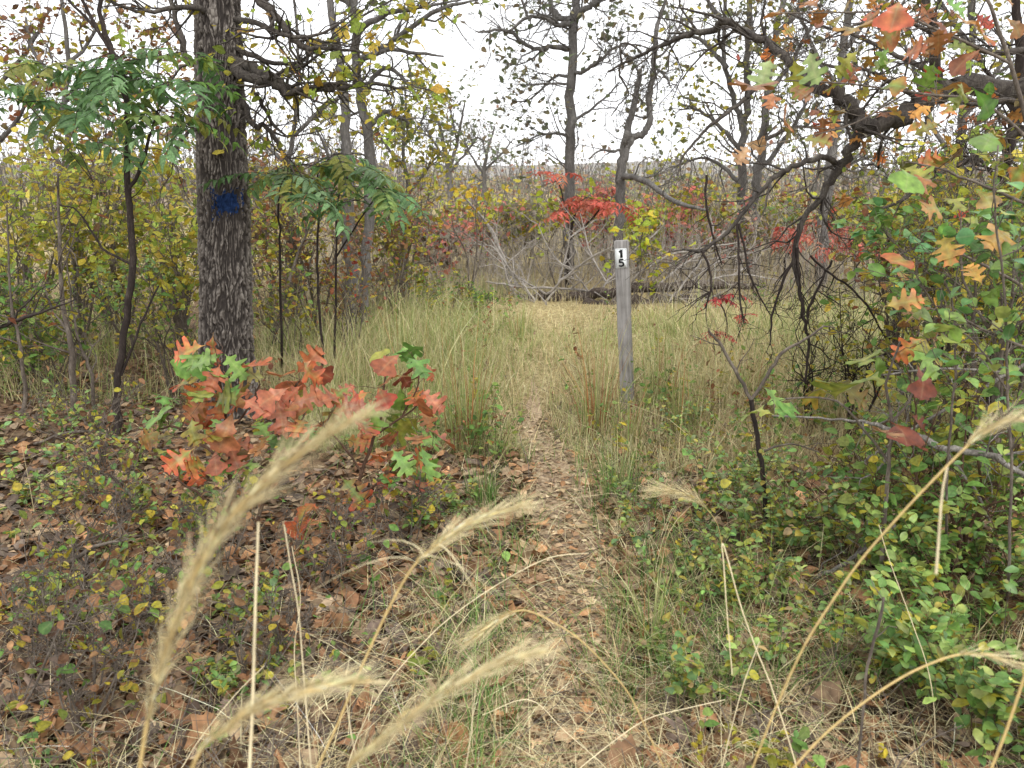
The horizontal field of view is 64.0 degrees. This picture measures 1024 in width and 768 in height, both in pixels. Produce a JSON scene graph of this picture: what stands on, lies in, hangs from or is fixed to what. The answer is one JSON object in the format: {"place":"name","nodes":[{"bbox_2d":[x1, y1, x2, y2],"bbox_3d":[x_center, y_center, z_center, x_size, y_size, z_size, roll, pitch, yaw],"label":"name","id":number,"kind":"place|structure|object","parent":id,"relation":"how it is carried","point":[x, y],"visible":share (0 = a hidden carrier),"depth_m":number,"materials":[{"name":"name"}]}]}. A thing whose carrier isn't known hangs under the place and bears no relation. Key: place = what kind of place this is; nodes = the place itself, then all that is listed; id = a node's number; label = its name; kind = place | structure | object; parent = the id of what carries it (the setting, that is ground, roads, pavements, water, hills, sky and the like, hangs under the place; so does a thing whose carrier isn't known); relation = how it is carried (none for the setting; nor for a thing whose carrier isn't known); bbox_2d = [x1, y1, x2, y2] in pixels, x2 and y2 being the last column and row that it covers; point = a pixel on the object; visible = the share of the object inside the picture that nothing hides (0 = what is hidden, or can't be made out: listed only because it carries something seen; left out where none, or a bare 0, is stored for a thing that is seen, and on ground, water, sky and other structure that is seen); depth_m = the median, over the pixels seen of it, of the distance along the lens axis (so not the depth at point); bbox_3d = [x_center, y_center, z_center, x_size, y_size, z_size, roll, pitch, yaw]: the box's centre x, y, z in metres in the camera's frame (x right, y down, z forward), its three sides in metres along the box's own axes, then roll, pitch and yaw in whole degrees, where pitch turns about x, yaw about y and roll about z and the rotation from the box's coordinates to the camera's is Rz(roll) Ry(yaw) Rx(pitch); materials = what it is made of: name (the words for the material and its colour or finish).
{"place":"outdoors","nodes":[
{"label":"outdoors","id":0,"kind":"place"},
{"bbox_2d":[0,161,1008,186],"bbox_3d":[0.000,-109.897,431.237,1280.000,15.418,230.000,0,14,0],"label":"hills","id":1,"kind":"structure","parent":0,"point":[552,167],"depth_m":386.69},
{"bbox_2d":[0,187,1023,767],"bbox_3d":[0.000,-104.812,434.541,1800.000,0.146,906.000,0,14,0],"label":"ground","id":2,"kind":"structure","parent":0,"point":[550,307],"depth_m":5.64,"materials":[{"name":"soil"}]},
{"bbox_2d":[0,440,105,513],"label":"coralberry shrub","id":3,"kind":"object","parent":2,"relation":"on","point":[26,493],"visible":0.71,"depth_m":3.85,"materials":[{"name":"green plant"}]},
{"bbox_2d":[0,141,107,374],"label":"thicket shrub","id":4,"kind":"object","parent":2,"relation":"on","point":[30,227],"visible":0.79,"depth_m":6.23,"materials":[{"name":"yellow plant"}]},
{"bbox_2d":[16,154,107,422],"bbox_3d":[-2.692,-0.524,4.947,0.553,1.667,0.622,-6,15,-22],"label":"bare sapling","id":5,"kind":"object","parent":2,"relation":"on","point":[72,355],"visible":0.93,"depth_m":4.93,"materials":[{"name":"brown plant"}]},
{"bbox_2d":[0,525,123,685],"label":"twiggy bush","id":6,"kind":"object","parent":2,"relation":"on","point":[42,579],"visible":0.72,"depth_m":2.51,"materials":[{"name":"brown plant"}]},
{"bbox_2d":[0,82,123,339],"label":"thicket shrub","id":7,"kind":"object","parent":2,"relation":"on","point":[23,150],"visible":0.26,"depth_m":7.50,"materials":[{"name":"green plant"}]},
{"bbox_2d":[0,256,141,394],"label":"thicket shrub","id":8,"kind":"object","parent":2,"relation":"on","point":[80,322],"visible":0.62,"depth_m":5.77,"materials":[{"name":"green plant"}]},
{"bbox_2d":[6,362,146,475],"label":"twiggy bush","id":9,"kind":"object","parent":2,"relation":"on","point":[83,413],"visible":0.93,"depth_m":4.21,"materials":[{"name":"brown plant"}]},
{"bbox_2d":[3,437,166,585],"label":"twiggy bush","id":10,"kind":"object","parent":2,"relation":"on","point":[58,494],"visible":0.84,"depth_m":3.07,"materials":[{"name":"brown plant"}]},
{"bbox_2d":[0,534,170,743],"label":"twiggy bush","id":11,"kind":"object","parent":2,"relation":"on","point":[120,605],"visible":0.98,"depth_m":2.25,"materials":[{"name":"brown plant"}]},
{"bbox_2d":[12,538,161,615],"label":"coralberry shrub","id":12,"kind":"object","parent":2,"relation":"on","point":[112,571],"visible":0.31,"depth_m":2.90,"materials":[{"name":"green plant"}]},
{"bbox_2d":[5,99,183,367],"bbox_3d":[-3.390,-1.189,6.758,1.300,2.164,1.179,0,14,0],"label":"thicket shrub","id":13,"kind":"object","parent":2,"relation":"on","point":[97,184],"visible":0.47,"depth_m":6.73,"materials":[{"name":"green plant"}]},
{"bbox_2d":[0,0,195,310],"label":"oak tree","id":14,"kind":"object","parent":2,"relation":"on","point":[27,31],"visible":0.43,"depth_m":9.07,"materials":[{"name":"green plant"}]},
{"bbox_2d":[0,144,196,357],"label":"thicket shrub","id":15,"kind":"object","parent":2,"relation":"on","point":[136,210],"visible":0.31,"depth_m":6.85,"materials":[{"name":"green plant"}]},
{"bbox_2d":[9,40,192,335],"bbox_3d":[-4.160,-1.794,7.959,1.684,2.797,1.662,0,14,0],"label":"thicket shrub","id":16,"kind":"object","parent":2,"relation":"on","point":[75,45],"visible":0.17,"depth_m":7.93,"materials":[{"name":"green plant"}]},
{"bbox_2d":[24,386,184,483],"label":"coralberry shrub","id":17,"kind":"object","parent":2,"relation":"on","point":[128,427],"visible":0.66,"depth_m":4.19,"materials":[{"name":"green plant"}]},
{"bbox_2d":[57,413,189,523],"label":"twiggy bush","id":18,"kind":"object","parent":2,"relation":"on","point":[82,470],"visible":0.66,"depth_m":3.57,"materials":[{"name":"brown plant"}]},
{"bbox_2d":[0,0,253,441],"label":"sumac","id":19,"kind":"object","parent":2,"relation":"on","point":[101,82],"visible":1,"depth_m":4.33,"materials":[{"name":"green plant"}]},
{"bbox_2d":[75,241,198,397],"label":"thicket shrub","id":20,"kind":"object","parent":2,"relation":"on","point":[163,295],"visible":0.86,"depth_m":5.62,"materials":[{"name":"green plant"}]},
{"bbox_2d":[76,467,224,561],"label":"coralberry shrub","id":21,"kind":"object","parent":2,"relation":"on","point":[141,491],"visible":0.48,"depth_m":3.50,"materials":[{"name":"green plant"}]},
{"bbox_2d":[103,527,228,652],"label":"twiggy bush","id":22,"kind":"object","parent":2,"relation":"on","point":[167,570],"visible":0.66,"depth_m":2.60,"materials":[{"name":"brown plant"}]},
{"bbox_2d":[72,140,262,359],"bbox_3d":[-2.689,-1.044,6.513,1.348,1.953,1.322,0,14,0],"label":"thicket shrub","id":23,"kind":"object","parent":2,"relation":"on","point":[183,289],"visible":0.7,"depth_m":6.32,"materials":[{"name":"yellow plant"}]},
{"bbox_2d":[78,69,263,341],"bbox_3d":[-3.171,-1.680,7.603,1.446,2.693,1.378,-10,17,-35],"label":"thicket shrub","id":24,"kind":"object","parent":2,"relation":"on","point":[176,319],"visible":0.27,"depth_m":7.55,"materials":[{"name":"green plant"}]},
{"bbox_2d":[139,464,279,575],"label":"twiggy bush","id":25,"kind":"object","parent":2,"relation":"on","point":[186,521],"visible":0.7,"depth_m":3.08,"materials":[{"name":"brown plant"}]},
{"bbox_2d":[138,333,333,531],"bbox_3d":[-1.149,0.273,3.341,0.988,0.972,0.797,0,14,0],"label":"oak sapling","id":26,"kind":"object","parent":2,"relation":"on","point":[293,396],"visible":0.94,"depth_m":3.29,"materials":[{"name":"orange plant"}]},
{"bbox_2d":[186,630,307,698],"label":"coralberry shrub","id":27,"kind":"object","parent":2,"relation":"on","point":[231,675],"visible":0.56,"depth_m":2.44,"materials":[{"name":"green plant"}]},
{"bbox_2d":[177,563,340,697],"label":"twiggy bush","id":28,"kind":"object","parent":2,"relation":"on","point":[281,626],"visible":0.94,"depth_m":2.50,"materials":[{"name":"brown plant"}]},
{"bbox_2d":[138,396,390,767],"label":"wild rye","id":29,"kind":"object","parent":2,"relation":"on","point":[213,543],"visible":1,"depth_m":0.67,"materials":[{"name":"plant"}]},
{"bbox_2d":[52,0,477,425],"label":"oak tree","id":30,"kind":"object","parent":2,"relation":"on","point":[225,258],"visible":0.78,"depth_m":4.84,"materials":[{"name":"brown plant"}]},
{"bbox_2d":[252,256,323,361],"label":"meadow shrub","id":31,"kind":"object","parent":2,"relation":"on","point":[287,290],"visible":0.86,"depth_m":6.75,"materials":[{"name":"green plant"}]},
{"bbox_2d":[191,656,397,767],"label":"wild rye","id":32,"kind":"object","parent":2,"relation":"on","point":[292,689],"visible":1,"depth_m":0.68,"materials":[{"name":"plant"}]},
{"bbox_2d":[248,131,344,325],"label":"thicket shrub","id":33,"kind":"object","parent":2,"relation":"on","point":[263,237],"visible":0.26,"depth_m":8.71,"materials":[{"name":"green plant"}]},
{"bbox_2d":[248,151,370,340],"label":"thicket shrub","id":34,"kind":"object","parent":2,"relation":"on","point":[307,264],"visible":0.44,"depth_m":7.80,"materials":[{"name":"green plant"}]},
{"bbox_2d":[194,153,430,371],"bbox_3d":[-1.188,-0.679,5.540,1.349,1.709,1.755,0,14,0],"label":"sumac","id":35,"kind":"object","parent":2,"relation":"on","point":[381,196],"visible":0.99,"depth_m":5.18,"materials":[{"name":"green plant"}]},
{"bbox_2d":[251,162,374,342],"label":"thicket shrub","id":36,"kind":"object","parent":2,"relation":"on","point":[274,225],"visible":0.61,"depth_m":7.49,"materials":[{"name":"green plant"}]},
{"bbox_2d":[245,0,383,304],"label":"oak tree","id":37,"kind":"object","parent":2,"relation":"on","point":[297,132],"visible":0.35,"depth_m":9.91,"materials":[{"name":"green plant"}]},
{"bbox_2d":[271,459,400,591],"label":"twiggy bush","id":38,"kind":"object","parent":2,"relation":"on","point":[340,495],"visible":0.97,"depth_m":3.08,"materials":[{"name":"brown plant"}]},
{"bbox_2d":[295,210,405,354],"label":"thicket shrub","id":39,"kind":"object","parent":2,"relation":"on","point":[372,273],"visible":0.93,"depth_m":7.17,"materials":[{"name":"green plant"}]},
{"bbox_2d":[284,342,454,539],"bbox_3d":[-0.495,0.299,3.375,0.723,0.904,0.890,-10,17,-35],"label":"oak sapling","id":40,"kind":"object","parent":2,"relation":"on","point":[384,366],"visible":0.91,"depth_m":3.43,"materials":[{"name":"green plant"}]},
{"bbox_2d":[264,0,505,329],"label":"oak tree","id":41,"kind":"object","parent":2,"relation":"on","point":[403,35],"visible":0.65,"depth_m":8.23,"materials":[{"name":"grey plant"}]},
{"bbox_2d":[339,444,457,553],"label":"twiggy bush","id":42,"kind":"object","parent":2,"relation":"on","point":[394,493],"visible":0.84,"depth_m":3.44,"materials":[{"name":"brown plant"}]},
{"bbox_2d":[354,184,459,313],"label":"thicket shrub","id":43,"kind":"object","parent":2,"relation":"on","point":[401,238],"visible":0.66,"depth_m":9.37,"materials":[{"name":"green plant"}]},
{"bbox_2d":[356,135,464,305],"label":"thicket shrub","id":44,"kind":"object","parent":2,"relation":"on","point":[417,174],"visible":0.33,"depth_m":10.32,"materials":[{"name":"yellow plant"}]},
{"bbox_2d":[356,53,470,292],"bbox_3d":[-1.300,-2.835,11.185,1.621,3.315,1.266,13,19,42],"label":"oak tree","id":45,"kind":"object","parent":2,"relation":"on","point":[433,152],"visible":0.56,"depth_m":10.96,"materials":[{"name":"yellow plant"}]},
{"bbox_2d":[314,486,543,767],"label":"wild rye","id":46,"kind":"object","parent":2,"relation":"on","point":[496,513],"visible":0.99,"depth_m":1.02,"materials":[{"name":"plant"}]},
{"bbox_2d":[396,57,502,205],"bbox_3d":[-1.775,-6.311,22.115,3.058,4.826,2.137,-3,14,-12],"label":"tree","id":47,"kind":"object","parent":2,"relation":"on","point":[457,136],"visible":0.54,"depth_m":21.98,"materials":[{"name":"grey plant"}]},
{"bbox_2d":[377,293,535,451],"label":"grass clump","id":48,"kind":"object","parent":2,"relation":"on","point":[466,406],"visible":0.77,"depth_m":4.76,"materials":[{"name":"plant"}]},
{"bbox_2d":[347,627,568,767],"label":"wild rye","id":49,"kind":"object","parent":2,"relation":"on","point":[379,740],"visible":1,"depth_m":0.75,"materials":[{"name":"plant"}]},
{"bbox_2d":[436,189,529,271],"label":"brush shrub","id":50,"kind":"object","parent":2,"relation":"on","point":[464,210],"visible":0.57,"depth_m":14.18,"materials":[{"name":"brown plant"}]},
{"bbox_2d":[0,2,1022,231],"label":"distant stems","id":51,"kind":"object","parent":2,"relation":"on","point":[807,175],"visible":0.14,"depth_m":48.53,"materials":[{"name":"plant"}]},
{"bbox_2d":[0,322,1023,767],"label":"leaf litter","id":52,"kind":"object","parent":2,"relation":"on","point":[350,600],"visible":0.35,"depth_m":2.83,"materials":[{"name":"plant"}]},
{"bbox_2d":[769,394,980,564],"bbox_3d":[1.475,0.390,3.302,0.808,0.718,0.594,-6,15,-22],"label":"shrub","id":53,"kind":"object","parent":52,"relation":"on","point":[869,484],"visible":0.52,"depth_m":3.21,"materials":[{"name":"green plant"}]},
{"bbox_2d":[0,214,1023,474],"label":"meadow grass","id":54,"kind":"structure","parent":2,"relation":"on","point":[354,366],"depth_m":6.50,"materials":[{"name":"plant"}]},
{"bbox_2d":[0,359,1023,767],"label":"grass","id":55,"kind":"structure","parent":2,"relation":"on","point":[614,643],"depth_m":2.68,"materials":[{"name":"plant"}]},
{"bbox_2d":[0,314,1023,767],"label":"dry straw","id":56,"kind":"object","parent":2,"relation":"on","point":[662,720],"visible":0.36,"depth_m":2.38,"materials":[{"name":"plant"}]},
{"bbox_2d":[0,372,1023,767],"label":"ground cover","id":57,"kind":"object","parent":2,"relation":"on","point":[798,744],"visible":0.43,"depth_m":2.33,"materials":[{"name":"green plant"}]},
{"bbox_2d":[0,16,1023,222],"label":"distant brush","id":58,"kind":"object","parent":2,"relation":"on","point":[730,189],"visible":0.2,"depth_m":48.04,"materials":[{"name":"brown plant"}]},
{"bbox_2d":[340,414,747,767],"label":"leaf crumbs","id":59,"kind":"object","parent":2,"relation":"on","point":[545,660],"visible":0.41,"depth_m":2.79,"materials":[{"name":"plant"}]},
{"bbox_2d":[425,0,675,284],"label":"oak tree","id":60,"kind":"object","parent":2,"relation":"on","point":[568,23],"visible":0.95,"depth_m":11.71,"materials":[{"name":"grey plant"}]},
{"bbox_2d":[525,170,640,291],"bbox_3d":[0.976,-2.073,11.402,1.705,1.768,1.192,0,14,0],"label":"red sumac","id":61,"kind":"object","parent":2,"relation":"on","point":[603,208],"visible":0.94,"depth_m":11.21,"materials":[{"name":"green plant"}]},
{"bbox_2d":[533,305,662,440],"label":"grass clump","id":62,"kind":"object","parent":2,"relation":"on","point":[593,404],"visible":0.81,"depth_m":5.04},
{"bbox_2d":[252,272,961,463],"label":"meadow forbs","id":63,"kind":"object","parent":2,"relation":"on","point":[479,431],"visible":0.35,"depth_m":5.00,"materials":[{"name":"green plant"}]},
{"bbox_2d":[254,268,959,470],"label":"forb stems","id":64,"kind":"object","parent":2,"relation":"on","point":[807,405],"visible":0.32,"depth_m":5.05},
{"bbox_2d":[257,184,984,316],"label":"dry weeds","id":65,"kind":"object","parent":2,"relation":"on","point":[661,275],"visible":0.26,"depth_m":11.31,"materials":[{"name":"plant"}]},
{"bbox_2d":[614,240,633,410],"bbox_3d":[0.770,-0.257,5.563,0.090,1.421,0.092,-1,12,15],"label":"marker post","id":66,"kind":"object","parent":2,"relation":"on","point":[622,275],"visible":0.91,"depth_m":5.48,"materials":[{"name":"wood"}]},
{"bbox_2d":[453,190,809,309],"bbox_3d":[1.667,-1.538,10.601,4.875,1.919,2.399,0,14,0],"label":"fallen tree","id":67,"kind":"object","parent":2,"relation":"on","point":[598,292],"visible":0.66,"depth_m":10.75,"materials":[{"name":"wood"}]},
{"bbox_2d":[544,0,733,286],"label":"dead tree","id":68,"kind":"object","parent":2,"relation":"on","point":[621,176],"visible":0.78,"depth_m":11.58,"materials":[{"name":"wood"}]},
{"bbox_2d":[600,210,695,310],"bbox_3d":[1.619,-1.485,9.845,0.922,1.214,0.820,-8,16,-30],"label":"redbud","id":69,"kind":"object","parent":2,"relation":"on","point":[643,229],"visible":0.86,"depth_m":9.74,"materials":[{"name":"yellow plant"}]},
{"bbox_2d":[627,179,716,275],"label":"brush shrub","id":70,"kind":"object","parent":2,"relation":"on","point":[669,219],"visible":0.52,"depth_m":12.96,"materials":[{"name":"brown plant"}]},
{"bbox_2d":[602,508,744,617],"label":"coralberry shrub","id":71,"kind":"object","parent":2,"relation":"on","point":[699,559],"visible":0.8,"depth_m":3.15,"materials":[{"name":"green plant"}]},
{"bbox_2d":[627,0,776,271],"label":"oak tree","id":72,"kind":"object","parent":2,"relation":"on","point":[742,181],"visible":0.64,"depth_m":13.45,"materials":[{"name":"brown plant"}]},
{"bbox_2d":[637,612,808,700],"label":"coralberry shrub","id":73,"kind":"object","parent":2,"relation":"on","point":[694,665],"visible":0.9,"depth_m":2.42,"materials":[{"name":"green plant"}]},
{"bbox_2d":[684,429,796,519],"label":"coralberry shrub","id":74,"kind":"object","parent":2,"relation":"on","point":[752,468],"visible":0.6,"depth_m":3.95,"materials":[{"name":"green plant"}]},
{"bbox_2d":[695,531,850,612],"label":"coralberry shrub","id":75,"kind":"object","parent":2,"relation":"on","point":[743,568],"visible":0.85,"depth_m":2.90,"materials":[{"name":"green plant"}]},
{"bbox_2d":[691,315,857,521],"bbox_3d":[1.106,0.186,3.561,0.708,1.021,0.244,0,14,0],"label":"forked sapling","id":76,"kind":"object","parent":2,"relation":"on","point":[753,416],"visible":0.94,"depth_m":3.48,"materials":[{"name":"brown plant"}]},
{"bbox_2d":[550,0,1023,401],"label":"gnarled oak","id":77,"kind":"object","parent":2,"relation":"on","point":[885,121],"visible":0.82,"depth_m":4.21,"materials":[{"name":"brown plant"}]},
{"bbox_2d":[681,432,892,551],"bbox_3d":[1.079,0.527,3.461,0.698,0.534,0.791,-11,17,-37],"label":"coralberry shrub","id":78,"kind":"object","parent":2,"relation":"on","point":[798,531],"visible":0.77,"depth_m":3.33,"materials":[{"name":"green plant"}]},
{"bbox_2d":[704,0,877,274],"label":"oak tree","id":79,"kind":"object","parent":2,"relation":"on","point":[756,180],"visible":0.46,"depth_m":12.75,"materials":[{"name":"brown plant"}]},
{"bbox_2d":[737,435,950,567],"bbox_3d":[1.409,0.491,3.353,0.869,0.651,0.617,0,14,0],"label":"coralberry shrub","id":80,"kind":"object","parent":2,"relation":"on","point":[759,488],"visible":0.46,"depth_m":3.33,"materials":[{"name":"green plant"}]},
{"bbox_2d":[741,337,950,588],"bbox_3d":[1.165,0.339,2.795,0.856,1.019,0.493,-11,18,-38],"label":"oak sapling","id":81,"kind":"object","parent":2,"relation":"on","point":[922,387],"visible":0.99,"depth_m":2.77,"materials":[{"name":"green plant"}]},
{"bbox_2d":[749,0,944,293],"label":"oak tree","id":82,"kind":"object","parent":2,"relation":"on","point":[831,151],"visible":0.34,"depth_m":11.06,"materials":[{"name":"brown plant"}]},
{"bbox_2d":[785,559,954,683],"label":"coralberry shrub","id":83,"kind":"object","parent":2,"relation":"on","point":[839,573],"visible":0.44,"depth_m":2.54,"materials":[{"name":"green plant"}]},
{"bbox_2d":[727,0,1023,347],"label":"oak sapling","id":84,"kind":"object","parent":2,"relation":"on","point":[894,20],"visible":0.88,"depth_m":2.61,"materials":[{"name":"orange plant"}]},
{"bbox_2d":[809,270,956,440],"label":"brush shrub","id":85,"kind":"object","parent":2,"relation":"on","point":[848,373],"visible":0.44,"depth_m":4.62,"materials":[{"name":"green plant"}]},
{"bbox_2d":[752,395,1023,767],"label":"wild rye","id":86,"kind":"object","parent":2,"relation":"on","point":[997,424],"visible":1,"depth_m":1.01,"materials":[{"name":"plant"}]},
{"bbox_2d":[801,134,988,379],"bbox_3d":[2.607,-0.724,5.511,1.279,1.821,0.963,0,14,0],"label":"shrub","id":87,"kind":"object","parent":2,"relation":"on","point":[840,257],"visible":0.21,"depth_m":5.52,"materials":[{"name":"green plant"}]},
{"bbox_2d":[815,465,1023,634],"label":"coralberry shrub","id":88,"kind":"object","parent":2,"relation":"on","point":[988,595],"visible":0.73,"depth_m":2.88,"materials":[{"name":"green plant"}]},
{"bbox_2d":[818,150,1023,455],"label":"shrub","id":89,"kind":"object","parent":2,"relation":"on","point":[883,345],"visible":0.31,"depth_m":4.24,"materials":[{"name":"green plant"}]},
{"bbox_2d":[822,308,1023,575],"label":"shrub","id":90,"kind":"object","parent":2,"relation":"on","point":[903,382],"visible":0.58,"depth_m":3.02,"materials":[{"name":"green plant"}]},
{"bbox_2d":[772,397,1023,520],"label":"dead branch","id":91,"kind":"object","parent":90,"relation":"on","point":[974,452],"visible":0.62,"depth_m":2.98,"materials":[{"name":"grey wood"}]},
{"bbox_2d":[831,188,1023,410],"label":"greenbrier","id":92,"kind":"object","parent":2,"relation":"on","point":[882,219],"visible":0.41,"depth_m":3.97,"materials":[{"name":"green plant"}]},
{"bbox_2d":[839,549,1023,767],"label":"coralberry shrub","id":93,"kind":"object","parent":2,"relation":"on","point":[975,687],"visible":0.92,"depth_m":2.27,"materials":[{"name":"green plant"}]},
{"bbox_2d":[847,185,1023,533],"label":"sapling","id":94,"kind":"object","parent":2,"relation":"on","point":[965,236],"visible":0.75,"depth_m":2.53,"materials":[{"name":"green plant"}]},
{"bbox_2d":[856,0,1023,277],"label":"oak tree","id":95,"kind":"object","parent":2,"relation":"on","point":[969,7],"visible":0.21,"depth_m":11.90,"materials":[{"name":"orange plant"}]},
{"bbox_2d":[865,61,1023,509],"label":"shrub","id":96,"kind":"object","parent":2,"relation":"on","point":[989,88],"visible":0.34,"depth_m":3.60,"materials":[{"name":"green plant"}]},
{"bbox_2d":[887,381,1023,596],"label":"coralberry shrub","id":97,"kind":"object","parent":2,"relation":"on","point":[968,498],"visible":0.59,"depth_m":2.89,"materials":[{"name":"green plant"}]},
{"bbox_2d":[890,145,1023,600],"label":"sapling","id":98,"kind":"object","parent":2,"relation":"on","point":[1005,312],"visible":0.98,"depth_m":2.31,"materials":[{"name":"green plant"}]},
{"bbox_2d":[903,0,1023,356],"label":"slender tree","id":99,"kind":"object","parent":2,"relation":"on","point":[1015,13],"visible":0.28,"depth_m":5.35,"materials":[{"name":"green plant"}]},
{"bbox_2d":[0,0,1023,168],"label":"sky","id":100,"kind":"structure","parent":0,"point":[461,57],"materials":[{"name":"white"}]},
{"bbox_2d":[505,375,637,767],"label":"path","id":101,"kind":"structure","parent":0,"point":[546,478],"depth_m":3.57,"materials":[{"name":"soil"}]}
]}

